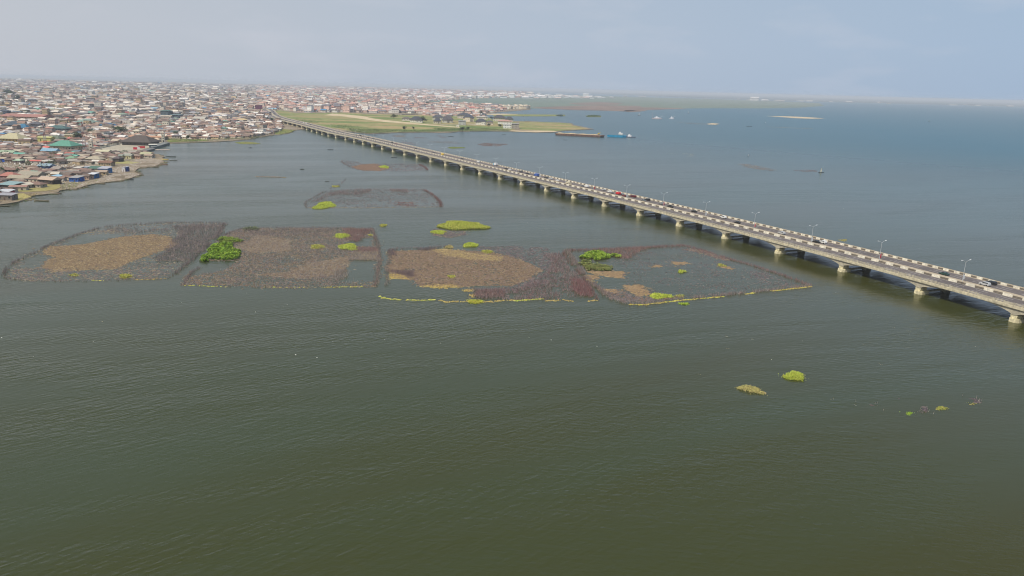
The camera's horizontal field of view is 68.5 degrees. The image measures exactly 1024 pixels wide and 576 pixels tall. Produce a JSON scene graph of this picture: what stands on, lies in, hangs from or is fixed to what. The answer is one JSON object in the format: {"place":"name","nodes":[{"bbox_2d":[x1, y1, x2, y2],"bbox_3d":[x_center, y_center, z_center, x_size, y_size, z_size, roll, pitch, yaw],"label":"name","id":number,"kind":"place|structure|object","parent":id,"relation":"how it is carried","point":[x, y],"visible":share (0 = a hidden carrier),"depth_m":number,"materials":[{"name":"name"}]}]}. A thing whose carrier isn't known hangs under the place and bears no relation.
{"place":"outdoors","nodes":[
{"label":"outdoors","id":0,"kind":"place"},
{"bbox_2d":[50,125,71,130],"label":"house","id":1,"kind":"structure","parent":0,"point":[60,127],"depth_m":1156.69,"materials":[{"name":"teal metal"}]},
{"bbox_2d":[128,135,170,139],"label":"house","id":2,"kind":"structure","parent":0,"point":[166,137],"depth_m":1078.12,"materials":[{"name":"white metal"}]},
{"bbox_2d":[167,139,205,141],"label":"meadow","id":3,"kind":"structure","parent":0,"point":[168,140],"depth_m":1077.88,"materials":[{"name":"green plant"}]},
{"bbox_2d":[169,136,258,140],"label":"shore reeds","id":4,"kind":"object","parent":3,"relation":"on","point":[205,139],"visible":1,"depth_m":1098.46,"materials":[{"name":"green plant"}]},
{"bbox_2d":[0,77,590,204],"bbox_3d":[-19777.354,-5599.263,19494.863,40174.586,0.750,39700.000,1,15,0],"label":"ground","id":5,"kind":"structure","parent":0,"point":[157,156],"depth_m":1381.69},
{"bbox_2d":[1,189,14,192],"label":"shack","id":6,"kind":"structure","parent":5,"relation":"on","point":[8,190],"depth_m":547.42,"materials":[{"name":"white metal"}]},
{"bbox_2d":[0,192,17,199],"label":"shack","id":7,"kind":"structure","parent":5,"relation":"on","point":[8,196],"depth_m":525.25,"materials":[{"name":"grey metal"}]},
{"bbox_2d":[0,172,20,177],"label":"house","id":8,"kind":"structure","parent":5,"relation":"on","point":[5,174],"depth_m":629.26,"materials":[{"name":"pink metal"}]},
{"bbox_2d":[0,181,22,187],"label":"shed","id":9,"kind":"structure","parent":5,"relation":"on","point":[6,184],"depth_m":578.12,"materials":[{"name":"metal"}]},
{"bbox_2d":[4,168,18,171],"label":"shack","id":10,"kind":"structure","parent":5,"relation":"on","point":[10,170],"depth_m":674.80,"materials":[{"name":"brown metal"}]},
{"bbox_2d":[1,121,27,126],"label":"house","id":11,"kind":"structure","parent":5,"relation":"on","point":[10,123],"depth_m":1237.04,"materials":[{"name":"grey metal"}]},
{"bbox_2d":[0,133,29,141],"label":"hall","id":12,"kind":"structure","parent":5,"relation":"on","point":[15,137],"depth_m":954.68,"materials":[{"name":"beige metal"}]},
{"bbox_2d":[8,185,28,189],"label":"shack","id":13,"kind":"structure","parent":5,"relation":"on","point":[22,187],"depth_m":571.42,"materials":[{"name":"brown metal"}]},
{"bbox_2d":[12,159,24,162],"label":"shack","id":14,"kind":"structure","parent":5,"relation":"on","point":[18,161],"depth_m":746.75,"materials":[{"name":"metal"}]},
{"bbox_2d":[6,175,32,179],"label":"shed","id":15,"kind":"structure","parent":5,"relation":"on","point":[12,177],"depth_m":618.23,"materials":[{"name":"beige metal"}]},
{"bbox_2d":[16,193,30,199],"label":"grass bank","id":16,"kind":"structure","parent":5,"relation":"on","point":[24,197],"depth_m":542.02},
{"bbox_2d":[19,182,33,187],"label":"shack","id":17,"kind":"structure","parent":5,"relation":"on","point":[30,184],"depth_m":584.62,"materials":[{"name":"white metal"}]},
{"bbox_2d":[0,113,55,118],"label":"hall","id":18,"kind":"structure","parent":5,"relation":"on","point":[20,116],"depth_m":1481.04,"materials":[{"name":"concrete"}]},
{"bbox_2d":[24,176,38,181],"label":"shack","id":19,"kind":"structure","parent":5,"relation":"on","point":[32,179],"depth_m":615.20,"materials":[{"name":"beige metal"}]},
{"bbox_2d":[17,171,46,176],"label":"shed","id":20,"kind":"structure","parent":5,"relation":"on","point":[36,173],"depth_m":639.79,"materials":[{"name":"beige metal"}]},
{"bbox_2d":[28,122,45,126],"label":"house","id":21,"kind":"structure","parent":5,"relation":"on","point":[35,124],"depth_m":1239.54,"materials":[{"name":"grey metal"}]},
{"bbox_2d":[18,184,60,191],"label":"grass bank","id":22,"kind":"structure","parent":5,"relation":"on","point":[49,187],"depth_m":582.02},
{"bbox_2d":[31,181,47,187],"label":"shack","id":23,"kind":"structure","parent":5,"relation":"on","point":[36,184],"depth_m":587.42,"materials":[{"name":"brown metal"}]},
{"bbox_2d":[36,136,55,141],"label":"house","id":24,"kind":"structure","parent":5,"relation":"on","point":[48,138],"depth_m":975.38,"materials":[{"name":"yellow concrete"}]},
{"bbox_2d":[37,163,55,168],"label":"shed","id":25,"kind":"structure","parent":5,"relation":"on","point":[49,165],"depth_m":692.13,"materials":[{"name":"blue metal"}]},
{"bbox_2d":[0,163,98,167],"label":"rubbish","id":26,"kind":"object","parent":5,"relation":"on","point":[11,166],"visible":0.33,"depth_m":730.98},
{"bbox_2d":[38,176,61,184],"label":"shed","id":27,"kind":"structure","parent":5,"relation":"on","point":[50,180],"depth_m":607.99,"materials":[{"name":"beige metal"}]},
{"bbox_2d":[40,148,60,151],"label":"shed","id":28,"kind":"structure","parent":5,"relation":"on","point":[50,149],"depth_m":842.81,"materials":[{"name":"blue metal"}]},
{"bbox_2d":[0,149,107,192],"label":"clutter","id":29,"kind":"object","parent":5,"relation":"on","point":[33,165],"visible":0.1,"depth_m":733.00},
{"bbox_2d":[51,166,66,169],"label":"shack","id":30,"kind":"structure","parent":5,"relation":"on","point":[58,167],"depth_m":687.87,"materials":[{"name":"beige metal"}]},
{"bbox_2d":[54,159,66,164],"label":"shack","id":31,"kind":"structure","parent":5,"relation":"on","point":[61,161],"depth_m":748.61,"materials":[{"name":"grey metal"}]},
{"bbox_2d":[47,140,81,149],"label":"hall","id":32,"kind":"structure","parent":5,"relation":"on","point":[66,144],"depth_m":877.78,"materials":[{"name":"green metal"}]},
{"bbox_2d":[68,175,84,181],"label":"kiosk","id":33,"kind":"object","parent":5,"relation":"on","point":[76,178],"visible":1,"depth_m":626.09,"materials":[{"name":"blue metal"}]},
{"bbox_2d":[72,160,84,164],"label":"shack","id":34,"kind":"structure","parent":5,"relation":"on","point":[79,162],"depth_m":751.42,"materials":[{"name":"beige metal"}]},
{"bbox_2d":[61,179,97,187],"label":"rubbish","id":35,"kind":"object","parent":5,"relation":"on","point":[66,184],"visible":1,"depth_m":613.59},
{"bbox_2d":[81,121,86,149],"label":"lattice mast","id":36,"kind":"object","parent":5,"relation":"on","point":[82,127],"visible":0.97,"depth_m":867.81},
{"bbox_2d":[82,174,93,179],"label":"shack","id":37,"kind":"structure","parent":5,"relation":"on","point":[88,176],"depth_m":642.03,"materials":[{"name":"brown metal"}]},
{"bbox_2d":[85,156,105,160],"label":"house","id":38,"kind":"structure","parent":5,"relation":"on","point":[91,158],"depth_m":772.35,"materials":[{"name":"beige metal"}]},
{"bbox_2d":[95,170,108,174],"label":"shack","id":39,"kind":"structure","parent":5,"relation":"on","point":[104,172],"depth_m":672.41,"materials":[{"name":"metal"}]},
{"bbox_2d":[97,166,112,172],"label":"shed","id":40,"kind":"structure","parent":5,"relation":"on","point":[109,168],"depth_m":689.00,"materials":[{"name":"white metal"}]},
{"bbox_2d":[97,160,114,165],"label":"house","id":41,"kind":"structure","parent":5,"relation":"on","point":[105,163],"depth_m":741.71,"materials":[{"name":"beige metal"}]},
{"bbox_2d":[111,156,123,161],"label":"hut","id":42,"kind":"object","parent":5,"relation":"on","point":[118,159],"visible":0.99,"depth_m":781.27,"materials":[{"name":"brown metal"}]},
{"bbox_2d":[96,166,139,182],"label":"rubbish","id":43,"kind":"object","parent":5,"relation":"on","point":[102,179],"visible":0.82,"depth_m":677.97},
{"bbox_2d":[115,161,139,163],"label":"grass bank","id":44,"kind":"structure","parent":5,"relation":"on","point":[125,162],"depth_m":776.42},
{"bbox_2d":[123,154,133,158],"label":"house","id":45,"kind":"structure","parent":5,"relation":"on","point":[128,156],"depth_m":817.10,"materials":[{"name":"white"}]},
{"bbox_2d":[0,81,257,93],"bbox_3d":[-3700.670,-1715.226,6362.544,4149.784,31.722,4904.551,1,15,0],"label":"city houses","id":46,"kind":"structure","parent":5,"relation":"on","point":[95,87],"depth_m":5749.17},
{"bbox_2d":[0,78,257,87],"bbox_3d":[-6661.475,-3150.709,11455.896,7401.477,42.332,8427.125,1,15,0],"label":"city houses","id":47,"kind":"structure","parent":5,"relation":"on","point":[60,81],"depth_m":9902.07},
{"bbox_2d":[0,88,258,102],"bbox_3d":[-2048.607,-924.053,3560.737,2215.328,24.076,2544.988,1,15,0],"label":"city houses","id":48,"kind":"structure","parent":5,"relation":"on","point":[48,94],"depth_m":3246.83,"materials":[{"name":"concrete"}]},
{"bbox_2d":[0,98,259,118],"bbox_3d":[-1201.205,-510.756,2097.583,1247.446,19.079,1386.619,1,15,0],"label":"city houses","id":49,"kind":"structure","parent":5,"relation":"on","point":[113,108],"depth_m":1961.21,"materials":[{"name":"concrete"}]},
{"bbox_2d":[101,142,161,151],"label":"yard","id":50,"kind":"structure","parent":5,"relation":"on","point":[121,147],"depth_m":940.23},
{"bbox_2d":[133,154,143,158],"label":"house","id":51,"kind":"structure","parent":5,"relation":"on","point":[138,156],"depth_m":819.49,"materials":[{"name":"brown"}]},
{"bbox_2d":[119,135,160,145],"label":"pavilion","id":52,"kind":"structure","parent":5,"relation":"on","point":[143,140],"depth_m":981.34,"materials":[{"name":"brown metal"}]},
{"bbox_2d":[0,115,283,191],"bbox_3d":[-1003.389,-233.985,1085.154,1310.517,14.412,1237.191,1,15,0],"label":"shanty houses","id":53,"kind":"structure","parent":5,"relation":"on","point":[223,127],"depth_m":1242.52,"materials":[{"name":"metal"}]},
{"bbox_2d":[129,158,162,166],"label":"rubbish","id":54,"kind":"object","parent":5,"relation":"on","point":[155,162],"visible":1,"depth_m":789.89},
{"bbox_2d":[144,154,154,157],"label":"shack","id":55,"kind":"structure","parent":5,"relation":"on","point":[149,155],"depth_m":827.38,"materials":[{"name":"beige metal"}]},
{"bbox_2d":[160,110,172,114],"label":"house","id":56,"kind":"structure","parent":5,"relation":"on","point":[165,112],"depth_m":1688.90,"materials":[{"name":"grey metal"}]},
{"bbox_2d":[0,98,361,170],"bbox_3d":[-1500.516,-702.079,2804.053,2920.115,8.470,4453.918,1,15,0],"label":"treetops","id":57,"kind":"object","parent":5,"relation":"on","point":[28,163],"visible":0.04,"depth_m":988.48,"materials":[{"name":"green plant"}]},
{"bbox_2d":[25,129,469,200],"bbox_3d":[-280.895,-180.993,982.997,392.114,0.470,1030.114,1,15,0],"label":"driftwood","id":58,"kind":"object","parent":5,"relation":"on","point":[30,199],"visible":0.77,"depth_m":751.30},
{"bbox_2d":[256,101,503,118],"bbox_3d":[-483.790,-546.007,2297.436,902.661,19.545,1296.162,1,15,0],"label":"city houses","id":59,"kind":"structure","parent":5,"relation":"on","point":[275,106],"depth_m":2486.52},
{"bbox_2d":[255,92,506,109],"bbox_3d":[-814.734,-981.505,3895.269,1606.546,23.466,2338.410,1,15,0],"label":"city houses","id":60,"kind":"structure","parent":5,"relation":"on","point":[297,98],"depth_m":3804.66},
{"bbox_2d":[284,97,501,116],"bbox_3d":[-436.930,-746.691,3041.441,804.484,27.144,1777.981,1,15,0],"label":"peninsula houses","id":61,"kind":"structure","parent":5,"relation":"on","point":[403,105],"depth_m":2442.23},
{"bbox_2d":[256,87,533,99],"bbox_3d":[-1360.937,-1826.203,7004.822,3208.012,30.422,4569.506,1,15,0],"label":"city houses","id":62,"kind":"structure","parent":5,"relation":"on","point":[331,91],"depth_m":6089.05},
{"bbox_2d":[255,84,534,94],"bbox_3d":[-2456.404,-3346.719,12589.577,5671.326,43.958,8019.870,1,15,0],"label":"city houses","id":63,"kind":"structure","parent":5,"relation":"on","point":[361,88],"depth_m":11313.05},
{"bbox_2d":[409,116,422,122],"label":"villa","id":64,"kind":"object","parent":5,"relation":"on","point":[417,119],"visible":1,"depth_m":1773.83,"materials":[{"name":"grey concrete"}]},
{"bbox_2d":[442,115,453,122],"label":"villa","id":65,"kind":"object","parent":5,"relation":"on","point":[447,119],"visible":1,"depth_m":1807.26,"materials":[{"name":"grey concrete"}]},
{"bbox_2d":[463,114,474,121],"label":"villa","id":66,"kind":"object","parent":5,"relation":"on","point":[468,118],"visible":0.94,"depth_m":1882.99,"materials":[{"name":"white concrete"}]},
{"bbox_2d":[475,118,486,124],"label":"villa","id":67,"kind":"object","parent":5,"relation":"on","point":[479,121],"visible":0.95,"depth_m":1734.08,"materials":[{"name":"white concrete"}]},
{"bbox_2d":[359,89,613,98],"bbox_3d":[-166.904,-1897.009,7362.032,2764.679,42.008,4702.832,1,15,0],"label":"town","id":68,"kind":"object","parent":5,"relation":"on","point":[539,95],"visible":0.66,"depth_m":7226.85},
{"bbox_2d":[493,115,505,120],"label":"villa","id":69,"kind":"object","parent":5,"relation":"on","point":[498,117],"visible":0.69,"depth_m":1943.11,"materials":[{"name":"white concrete"}]},
{"bbox_2d":[498,120,512,123],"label":"villa","id":70,"kind":"object","parent":5,"relation":"on","point":[505,121],"visible":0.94,"depth_m":1811.66,"materials":[{"name":"white concrete"}]},
{"bbox_2d":[511,123,518,128],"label":"villa","id":71,"kind":"object","parent":5,"relation":"on","point":[515,125],"visible":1,"depth_m":1610.12,"materials":[{"name":"white concrete"}]},
{"bbox_2d":[502,104,530,108],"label":"row of blocks","id":72,"kind":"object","parent":5,"relation":"on","point":[515,106],"visible":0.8,"depth_m":3158.68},
{"bbox_2d":[254,106,1023,322],"bbox_3d":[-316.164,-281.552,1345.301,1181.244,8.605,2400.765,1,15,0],"label":"bridge","id":73,"kind":"structure","parent":5,"relation":"on","point":[921,276],"depth_m":436.40,"materials":[{"name":"concrete"}]},
{"bbox_2d":[327,114,459,127],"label":"path","id":74,"kind":"structure","parent":0,"point":[358,117],"depth_m":1867.06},
{"bbox_2d":[276,110,519,132],"bbox_3d":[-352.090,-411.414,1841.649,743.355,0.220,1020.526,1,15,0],"label":"field","id":75,"kind":"structure","parent":0,"point":[322,119],"depth_m":1751.50,"materials":[{"name":"plant"}]},
{"bbox_2d":[294,119,367,129],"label":"pasture growth","id":76,"kind":"object","parent":75,"relation":"on","point":[310,121],"visible":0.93,"depth_m":1546.11,"materials":[{"name":"green plant"}]},
{"bbox_2d":[349,128,508,132],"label":"shore reeds","id":77,"kind":"object","parent":75,"relation":"on","point":[378,131],"visible":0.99,"depth_m":1443.84,"materials":[{"name":"green plant"}]},
{"bbox_2d":[434,128,469,130],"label":"shore bushes","id":78,"kind":"object","parent":75,"relation":"on","point":[452,129],"visible":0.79,"depth_m":1520.05,"materials":[{"name":"green plant"}]},
{"bbox_2d":[0,76,1023,575],"bbox_3d":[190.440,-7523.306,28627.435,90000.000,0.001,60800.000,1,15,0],"label":"water","id":79,"kind":"structure","parent":0,"point":[168,426],"depth_m":234.33,"materials":[{"name":"liquid"}]},
{"bbox_2d":[1,220,229,281],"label":"fishing enclosure","id":80,"kind":"object","parent":79,"relation":"on","point":[121,258],"visible":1,"depth_m":377.65,"materials":[{"name":"brown plant"}]},
{"bbox_2d":[119,273,131,278],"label":"reed tuft","id":81,"kind":"object","parent":79,"relation":"on","point":[122,275],"visible":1,"depth_m":332.74,"materials":[{"name":"green plant"}]},
{"bbox_2d":[150,142,169,148],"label":"jetty","id":82,"kind":"object","parent":79,"relation":"in","point":[162,144],"visible":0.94,"depth_m":979.62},
{"bbox_2d":[199,240,240,261],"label":"bush","id":83,"kind":"object","parent":79,"relation":"on","point":[221,250],"visible":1,"depth_m":379.32,"materials":[{"name":"green plant"}]},
{"bbox_2d":[217,236,242,243],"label":"bush","id":84,"kind":"object","parent":79,"relation":"on","point":[229,239],"visible":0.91,"depth_m":412.96,"materials":[{"name":"green plant"}]},
{"bbox_2d":[180,225,384,291],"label":"fishing enclosure","id":85,"kind":"object","parent":79,"relation":"on","point":[256,245],"visible":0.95,"depth_m":378.42,"materials":[{"name":"brown plant"}]},
{"bbox_2d":[311,244,324,248],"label":"hyacinth clump","id":86,"kind":"object","parent":79,"relation":"on","point":[316,246],"visible":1,"depth_m":402.68,"materials":[{"name":"green plant"}]},
{"bbox_2d":[312,201,336,208],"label":"hyacinth clump","id":87,"kind":"object","parent":79,"relation":"on","point":[324,204],"visible":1,"depth_m":537.74,"materials":[{"name":"green plant"}]},
{"bbox_2d":[334,233,350,237],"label":"hyacinth clump","id":88,"kind":"object","parent":79,"relation":"on","point":[339,235],"visible":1,"depth_m":432.43,"materials":[{"name":"green plant"}]},
{"bbox_2d":[338,243,356,250],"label":"hyacinth clump","id":89,"kind":"object","parent":79,"relation":"on","point":[352,246],"visible":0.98,"depth_m":403.80,"materials":[{"name":"green plant"}]},
{"bbox_2d":[305,188,442,207],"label":"fishing enclosure","id":90,"kind":"object","parent":79,"relation":"on","point":[357,193],"visible":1,"depth_m":586.51,"materials":[{"name":"brown plant"}]},
{"bbox_2d":[340,160,427,170],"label":"fishing enclosure","id":91,"kind":"object","parent":79,"relation":"on","point":[374,167],"visible":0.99,"depth_m":797.92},
{"bbox_2d":[430,230,446,233],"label":"hyacinth clump","id":92,"kind":"object","parent":79,"relation":"on","point":[438,231],"visible":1,"depth_m":451.67,"materials":[{"name":"green plant"}]},
{"bbox_2d":[433,229,469,237],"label":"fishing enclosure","id":93,"kind":"object","parent":79,"relation":"on","point":[450,236],"visible":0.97,"depth_m":447.04,"materials":[{"name":"plant"}]},
{"bbox_2d":[437,220,490,229],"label":"reed bed","id":94,"kind":"object","parent":79,"relation":"on","point":[456,225],"visible":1,"depth_m":470.83,"materials":[{"name":"green plant"}]},
{"bbox_2d":[462,242,477,246],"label":"hyacinth clump","id":95,"kind":"object","parent":79,"relation":"on","point":[470,244],"visible":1,"depth_m":415.90,"materials":[{"name":"green plant"}]},
{"bbox_2d":[466,299,485,303],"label":"weed patch","id":96,"kind":"object","parent":79,"relation":"on","point":[477,301],"visible":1,"depth_m":307.95,"materials":[{"name":"green plant"}]},
{"bbox_2d":[378,244,598,302],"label":"fishing enclosure","id":97,"kind":"object","parent":79,"relation":"on","point":[398,272],"visible":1,"depth_m":358.38,"materials":[{"name":"brown plant"}]},
{"bbox_2d":[477,143,506,145],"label":"brush patch","id":98,"kind":"object","parent":79,"relation":"on","point":[492,144],"visible":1,"depth_m":1155.66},
{"bbox_2d":[555,132,604,136],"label":"barge","id":99,"kind":"object","parent":79,"relation":"on","point":[575,134],"visible":1,"depth_m":1415.86},
{"bbox_2d":[578,259,612,270],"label":"bush","id":100,"kind":"object","parent":79,"relation":"on","point":[593,266],"visible":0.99,"depth_m":373.09,"materials":[{"name":"green plant"}]},
{"bbox_2d":[579,250,620,259],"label":"bush","id":101,"kind":"object","parent":79,"relation":"on","point":[597,254],"visible":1,"depth_m":397.76,"materials":[{"name":"green plant"}]},
{"bbox_2d":[533,105,680,111],"bbox_3d":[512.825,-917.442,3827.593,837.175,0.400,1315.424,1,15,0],"label":"mudflat","id":102,"kind":"structure","parent":79,"relation":"in","point":[606,108],"depth_m":3692.48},
{"bbox_2d":[428,94,823,108],"bbox_3d":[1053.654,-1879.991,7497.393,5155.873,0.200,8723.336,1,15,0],"label":"marsh","id":103,"kind":"structure","parent":79,"relation":"in","point":[656,102],"depth_m":5841.02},
{"bbox_2d":[649,292,672,298],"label":"hyacinth clump","id":104,"kind":"object","parent":79,"relation":"on","point":[656,296],"visible":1,"depth_m":322.38,"materials":[{"name":"green plant"}]},
{"bbox_2d":[563,243,811,304],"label":"fishing enclosure","id":105,"kind":"object","parent":79,"relation":"on","point":[635,290],"visible":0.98,"depth_m":354.58,"materials":[{"name":"brown plant"}]},
{"bbox_2d":[737,384,767,397],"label":"weed patch","id":106,"kind":"object","parent":79,"relation":"on","point":[755,388],"visible":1,"depth_m":223.18,"materials":[{"name":"beige plant"}]},
{"bbox_2d":[778,370,804,381],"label":"hyacinth clump","id":107,"kind":"object","parent":79,"relation":"on","point":[796,375],"visible":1,"depth_m":233.84,"materials":[{"name":"green plant"}]},
{"bbox_2d":[773,116,824,118],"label":"sandbar","id":108,"kind":"structure","parent":79,"relation":"in","point":[799,117],"depth_m":2949.66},
{"bbox_2d":[0,0,1023,101],"label":"sky","id":109,"kind":"structure","parent":0,"point":[965,50],"materials":[{"name":"blue"}]},
{"bbox_2d":[493,114,564,115],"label":"island","id":110,"kind":"structure","parent":0,"point":[527,115],"depth_m":2465.50,"materials":[{"name":"green plant"}]},
{"bbox_2d":[509,130,555,131],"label":"beach","id":111,"kind":"structure","parent":0,"point":[532,131],"depth_m":1529.91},
{"bbox_2d":[519,122,586,130],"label":"meadow","id":112,"kind":"structure","parent":0,"point":[546,126],"depth_m":1735.69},
{"bbox_2d":[491,90,1023,106],"bbox_3d":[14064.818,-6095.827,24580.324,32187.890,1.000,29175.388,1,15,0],"label":"shore","id":113,"kind":"structure","parent":0,"point":[772,98],"depth_m":19178.35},
{"bbox_2d":[623,96,1013,106],"bbox_3d":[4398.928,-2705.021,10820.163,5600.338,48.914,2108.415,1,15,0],"label":"town","id":114,"kind":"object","parent":113,"relation":"on","point":[754,98],"visible":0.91,"depth_m":10761.55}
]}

